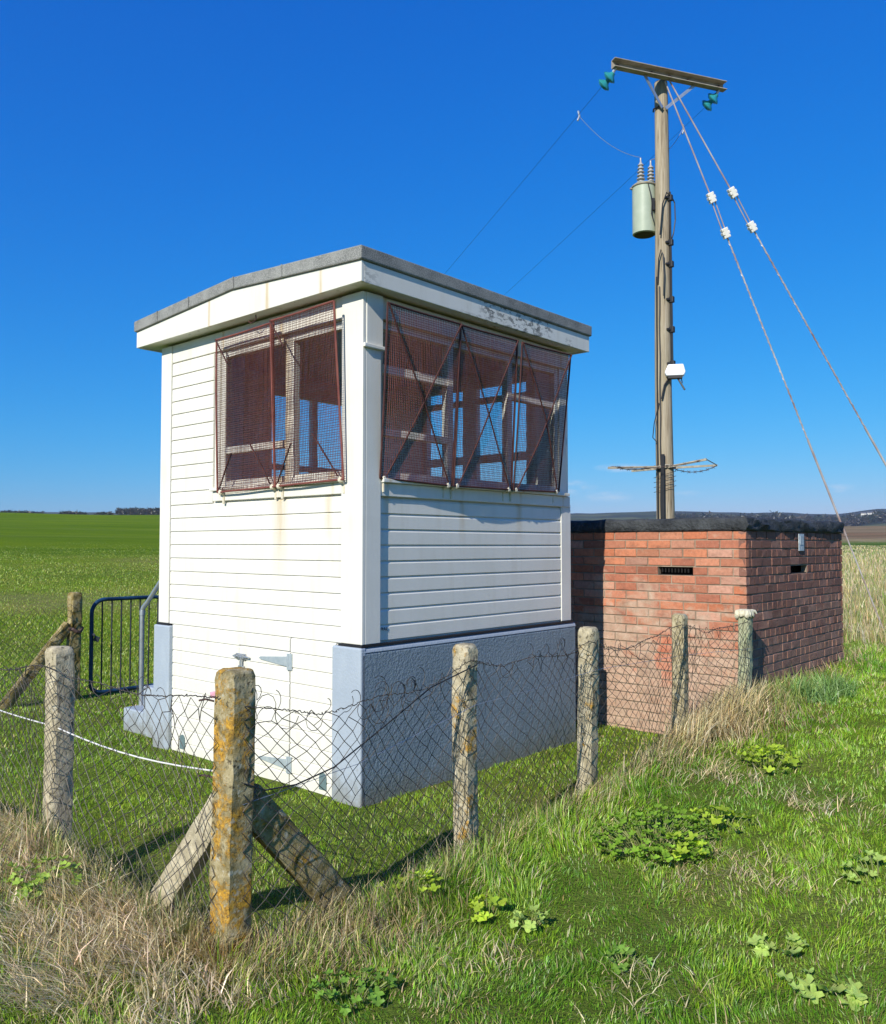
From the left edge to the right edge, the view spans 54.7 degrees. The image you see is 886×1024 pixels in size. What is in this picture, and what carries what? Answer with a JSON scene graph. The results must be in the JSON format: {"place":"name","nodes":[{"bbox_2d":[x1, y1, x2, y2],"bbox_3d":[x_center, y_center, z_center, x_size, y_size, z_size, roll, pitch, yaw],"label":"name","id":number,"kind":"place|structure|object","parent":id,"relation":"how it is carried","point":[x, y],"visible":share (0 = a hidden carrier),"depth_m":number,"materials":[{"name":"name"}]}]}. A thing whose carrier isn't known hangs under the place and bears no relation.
{"place":"outdoors","nodes":[
{"label":"outdoors","id":0,"kind":"place"},
{"bbox_2d":[0,512,885,1023],"bbox_3d":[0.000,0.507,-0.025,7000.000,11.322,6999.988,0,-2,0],"label":"ground","id":1,"kind":"structure","parent":0,"point":[40,532],"depth_m":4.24,"materials":[{"name":"green plant"}]},
{"bbox_2d":[0,592,82,709],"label":"fence post","id":2,"kind":"object","parent":1,"relation":"on","point":[74,598],"visible":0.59,"depth_m":8.79,"materials":[{"name":"brown concrete"}]},
{"bbox_2d":[0,602,83,705],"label":"wire fence","id":3,"kind":"object","parent":2,"relation":"attached to","point":[76,631],"visible":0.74,"depth_m":8.48,"materials":[{"name":"grey metal"}]},
{"bbox_2d":[3,855,86,899],"bbox_3d":[-1.659,1.529,3.561,0.329,0.166,0.335,0,-2,0],"label":"weed plant","id":4,"kind":"object","parent":1,"relation":"on","point":[29,884],"visible":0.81,"depth_m":3.54,"materials":[{"name":"green plant"}]},
{"bbox_2d":[41,646,74,846],"bbox_3d":[-1.847,1.378,4.101,0.121,1.465,0.122,-2,-3,42],"label":"fence post","id":5,"kind":"object","parent":1,"relation":"on","point":[59,658],"visible":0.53,"depth_m":4.08,"materials":[{"name":"concrete"}]},
{"bbox_2d":[89,595,158,693],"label":"metal gate","id":6,"kind":"structure","parent":1,"relation":"on","point":[92,638],"depth_m":9.18,"materials":[{"name":"metal"}]},
{"bbox_2d":[150,667,364,964],"bbox_3d":[-0.823,1.357,3.748,0.813,1.479,0.838,-2,-3,42],"label":"fence post","id":7,"kind":"object","parent":1,"relation":"on","point":[229,823],"visible":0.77,"depth_m":3.25,"materials":[{"name":"grey concrete"}]},
{"bbox_2d":[0,663,218,948],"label":"wire fence","id":8,"kind":"object","parent":7,"relation":"attached to","point":[93,742],"visible":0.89,"depth_m":3.69,"materials":[{"name":"grey metal"}]},
{"bbox_2d":[242,615,751,952],"bbox_3d":[0.788,1.233,4.910,0.157,1.144,4.627,-2,-3,43],"label":"wire fence","id":9,"kind":"object","parent":7,"relation":"attached to","point":[429,687],"visible":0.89,"depth_m":4.14,"materials":[{"name":"metal"}]},
{"bbox_2d":[306,966,396,1015],"bbox_3d":[-0.310,1.643,2.948,0.293,0.110,0.268,1,-3,-32],"label":"weed plant","id":10,"kind":"object","parent":1,"relation":"on","point":[375,998],"visible":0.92,"depth_m":2.93,"materials":[{"name":"green plant"}]},
{"bbox_2d":[124,245,591,807],"bbox_3d":[-0.854,0.249,7.183,3.297,3.753,2.622,-2,-3,42],"label":"lookout hut","id":11,"kind":"object","parent":1,"relation":"on","point":[382,553],"visible":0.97,"depth_m":6.00,"materials":[{"name":"white paint"}]},
{"bbox_2d":[232,646,291,783],"bbox_3d":[-1.258,1.399,5.927,0.655,0.897,0.040,-2,-3,42],"label":"hatch door","id":12,"kind":"structure","parent":11,"relation":"in","point":[272,669],"depth_m":5.87,"materials":[{"name":"white paint"}]},
{"bbox_2d":[221,322,341,486],"bbox_3d":[-1.111,-0.708,5.967,1.426,1.022,0.060,-2,-3,42],"label":"window","id":13,"kind":"structure","parent":11,"relation":"in","point":[338,325],"depth_m":5.90,"materials":[{"name":"white paint"}]},
{"bbox_2d":[268,388,341,475],"bbox_3d":[-1.191,-0.592,8.034,0.060,0.996,1.166,-2,-3,42],"label":"window","id":14,"kind":"structure","parent":11,"relation":"in","point":[327,401],"depth_m":7.98,"materials":[{"name":"white paint"}]},
{"bbox_2d":[381,322,557,490],"bbox_3d":[0.239,-0.696,6.276,0.060,1.024,2.056,-2,-3,42],"label":"window","id":15,"kind":"structure","parent":11,"relation":"in","point":[393,475],"depth_m":6.04,"materials":[{"name":"white paint"}]},
{"bbox_2d":[423,375,529,483],"bbox_3d":[0.297,-0.631,7.668,1.246,1.046,0.060,-2,-3,42],"label":"window","id":16,"kind":"structure","parent":11,"relation":"in","point":[468,436],"depth_m":7.67,"materials":[{"name":"white paint"}]},
{"bbox_2d":[362,879,393,895],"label":"weed plant","id":17,"kind":"object","parent":1,"relation":"on","point":[370,885],"visible":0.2,"depth_m":3.90,"materials":[{"name":"green plant"}]},
{"bbox_2d":[390,867,442,900],"bbox_3d":[-0.116,1.674,3.812,0.238,0.181,0.239,0,-2,0],"label":"weed plant","id":18,"kind":"object","parent":1,"relation":"on","point":[428,874],"visible":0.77,"depth_m":3.80,"materials":[{"name":"green plant"}]},
{"bbox_2d":[451,643,478,853],"bbox_3d":[0.111,1.391,4.300,0.118,1.455,0.114,-2,-3,42],"label":"fence post","id":19,"kind":"object","parent":1,"relation":"on","point":[461,652],"visible":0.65,"depth_m":4.27,"materials":[{"name":"concrete"}]},
{"bbox_2d":[467,894,506,924],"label":"weed plant","id":20,"kind":"object","parent":1,"relation":"on","point":[476,906],"visible":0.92,"depth_m":3.61,"materials":[{"name":"green plant"}]},
{"bbox_2d":[508,905,547,932],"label":"weed plant","id":21,"kind":"object","parent":1,"relation":"on","point":[528,926],"visible":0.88,"depth_m":3.51,"materials":[{"name":"green plant"}]},
{"bbox_2d":[576,626,598,796],"bbox_3d":[0.863,1.416,5.098,0.114,1.464,0.116,-2,-3,42],"label":"fence post","id":22,"kind":"object","parent":1,"relation":"on","point":[587,634],"visible":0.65,"depth_m":5.07,"materials":[{"name":"concrete"}]},
{"bbox_2d":[604,944,652,973],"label":"weed plant","id":23,"kind":"object","parent":1,"relation":"on","point":[621,949],"visible":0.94,"depth_m":3.19,"materials":[{"name":"green plant"}]},
{"bbox_2d":[591,803,718,865],"bbox_3d":[1.048,1.618,4.236,0.638,0.178,0.620,0,-2,0],"label":"weed plant","id":24,"kind":"object","parent":1,"relation":"on","point":[641,830],"visible":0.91,"depth_m":4.23,"materials":[{"name":"green plant"}]},
{"bbox_2d":[598,57,726,518],"bbox_3d":[3.230,-1.923,12.492,2.001,9.004,1.103,0,-2,0],"label":"utility pole","id":25,"kind":"object","parent":1,"relation":"on","point":[665,467],"visible":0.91,"depth_m":12.42,"materials":[{"name":"brown wood"}]},
{"bbox_2d":[276,88,640,456],"bbox_3d":[-13.397,-3.145,57.050,0.798,2.504,95.000,1,-2,-20],"label":"overhead wire","id":26,"kind":"object","parent":25,"relation":"attached to","point":[579,117],"visible":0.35,"depth_m":12.95,"materials":[{"name":"metal"}]},
{"bbox_2d":[512,110,701,287],"bbox_3d":[-11.720,-3.123,57.635,0.826,2.504,94.999,1,-2,-19],"label":"overhead wire","id":27,"kind":"object","parent":25,"relation":"attached to","point":[628,179],"visible":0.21,"depth_m":14.34,"materials":[{"name":"metal"}]},
{"bbox_2d":[630,158,654,238],"bbox_3d":[3.003,-4.689,12.731,0.384,1.152,0.404,1,-3,-31],"label":"transformer","id":28,"kind":"object","parent":25,"relation":"attached to","point":[643,209],"visible":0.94,"depth_m":12.59,"materials":[{"name":"paint"}]},
{"bbox_2d":[665,364,685,396],"bbox_3d":[3.335,-1.890,12.304,0.284,0.447,0.169,0,-2,12],"label":"equipment box","id":29,"kind":"object","parent":25,"relation":"attached to","point":[675,371],"visible":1,"depth_m":12.23,"materials":[{"name":"white plastic"}]},
{"bbox_2d":[665,81,883,628],"bbox_3d":[5.230,-2.123,13.211,4.369,8.272,0.115,1,-2,-24],"label":"guy wire","id":30,"kind":"object","parent":25,"relation":"attached to","point":[712,199],"visible":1,"depth_m":13.04,"materials":[{"name":"metal"}]},
{"bbox_2d":[668,80,885,465],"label":"guy wire","id":31,"kind":"object","parent":25,"relation":"attached to","point":[750,225],"visible":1,"depth_m":12.88,"materials":[{"name":"metal"}]},
{"bbox_2d":[671,613,688,734],"bbox_3d":[1.644,1.444,5.947,0.107,1.474,0.107,-1,-2,42],"label":"fence post","id":32,"kind":"object","parent":1,"relation":"on","point":[683,621],"visible":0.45,"depth_m":5.92,"materials":[{"name":"concrete"}]},
{"bbox_2d":[659,831,706,867],"bbox_3d":[1.132,1.613,4.050,0.250,0.165,0.240,0,-2,0],"label":"weed plant","id":33,"kind":"object","parent":1,"relation":"on","point":[678,851],"visible":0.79,"depth_m":4.05,"materials":[{"name":"green plant"}]},
{"bbox_2d":[570,516,843,733],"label":"brick store","id":34,"kind":"structure","parent":1,"relation":"on","point":[634,582],"depth_m":7.47,"materials":[{"name":"red brick"}]},
{"bbox_2d":[687,804,754,835],"bbox_3d":[1.415,1.592,4.403,0.343,0.149,0.312,2,-3,-35],"label":"weed plant","id":35,"kind":"object","parent":1,"relation":"on","point":[721,810],"visible":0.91,"depth_m":4.41,"materials":[{"name":"green plant"}]},
{"bbox_2d":[738,616,752,694],"bbox_3d":[2.349,1.488,6.653,0.104,1.440,0.106,-2,-4,42],"label":"fence post","id":36,"kind":"object","parent":1,"relation":"on","point":[748,638],"visible":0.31,"depth_m":6.64,"materials":[{"name":"grey concrete"}]},
{"bbox_2d":[734,609,756,619],"bbox_3d":[2.364,0.804,6.696,0.139,0.089,0.165,-2,-4,42],"label":"rag","id":37,"kind":"object","parent":36,"relation":"on","point":[747,613],"visible":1,"depth_m":6.65,"materials":[{"name":"white fabric"}]},
{"bbox_2d":[737,743,799,772],"bbox_3d":[1.983,1.525,5.228,0.364,0.155,0.363,0,-2,0],"label":"weed plant","id":38,"kind":"object","parent":1,"relation":"on","point":[762,752],"visible":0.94,"depth_m":5.25,"materials":[{"name":"green plant"}]},
{"bbox_2d":[745,932,808,958],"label":"weed plant","id":39,"kind":"object","parent":1,"relation":"on","point":[790,941],"visible":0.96,"depth_m":3.25,"materials":[{"name":"green plant"}]},
{"bbox_2d":[775,967,867,1011],"bbox_3d":[1.306,1.634,2.941,0.264,0.099,0.277,0,-2,0],"label":"weed plant","id":40,"kind":"object","parent":1,"relation":"on","point":[852,989],"visible":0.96,"depth_m":2.90,"materials":[{"name":"green plant"}]},
{"bbox_2d":[840,849,885,883],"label":"weed plant","id":41,"kind":"object","parent":1,"relation":"on","point":[853,876],"visible":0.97,"depth_m":3.81,"materials":[{"name":"green plant"}]},
{"bbox_2d":[0,541,885,691],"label":"meadow grass","id":42,"kind":"structure","parent":0,"point":[872,567],"depth_m":17.98,"materials":[{"name":"green plant"}]},
{"bbox_2d":[0,509,885,525],"bbox_3d":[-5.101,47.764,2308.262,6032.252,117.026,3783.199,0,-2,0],"label":"hills","id":43,"kind":"structure","parent":0,"point":[617,515],"depth_m":2034.91,"materials":[{"name":"green plant"}]},
{"bbox_2d":[1,509,113,514],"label":"hedgerow trees","id":44,"kind":"object","parent":43,"relation":"on","point":[70,512],"visible":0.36,"depth_m":595.14,"materials":[{"name":"green plant"}]},
{"bbox_2d":[115,507,159,514],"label":"wood","id":45,"kind":"object","parent":43,"relation":"on","point":[137,511],"visible":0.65,"depth_m":667.93,"materials":[{"name":"green plant"}]},
{"bbox_2d":[675,510,885,525],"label":"hillside trees","id":46,"kind":"object","parent":43,"relation":"on","point":[850,519],"visible":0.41,"depth_m":1308.07,"materials":[{"name":"green plant"}]},
{"bbox_2d":[0,0,885,513],"label":"sky","id":47,"kind":"structure","parent":0,"point":[155,154],"materials":[{"name":"blue"}]}
]}

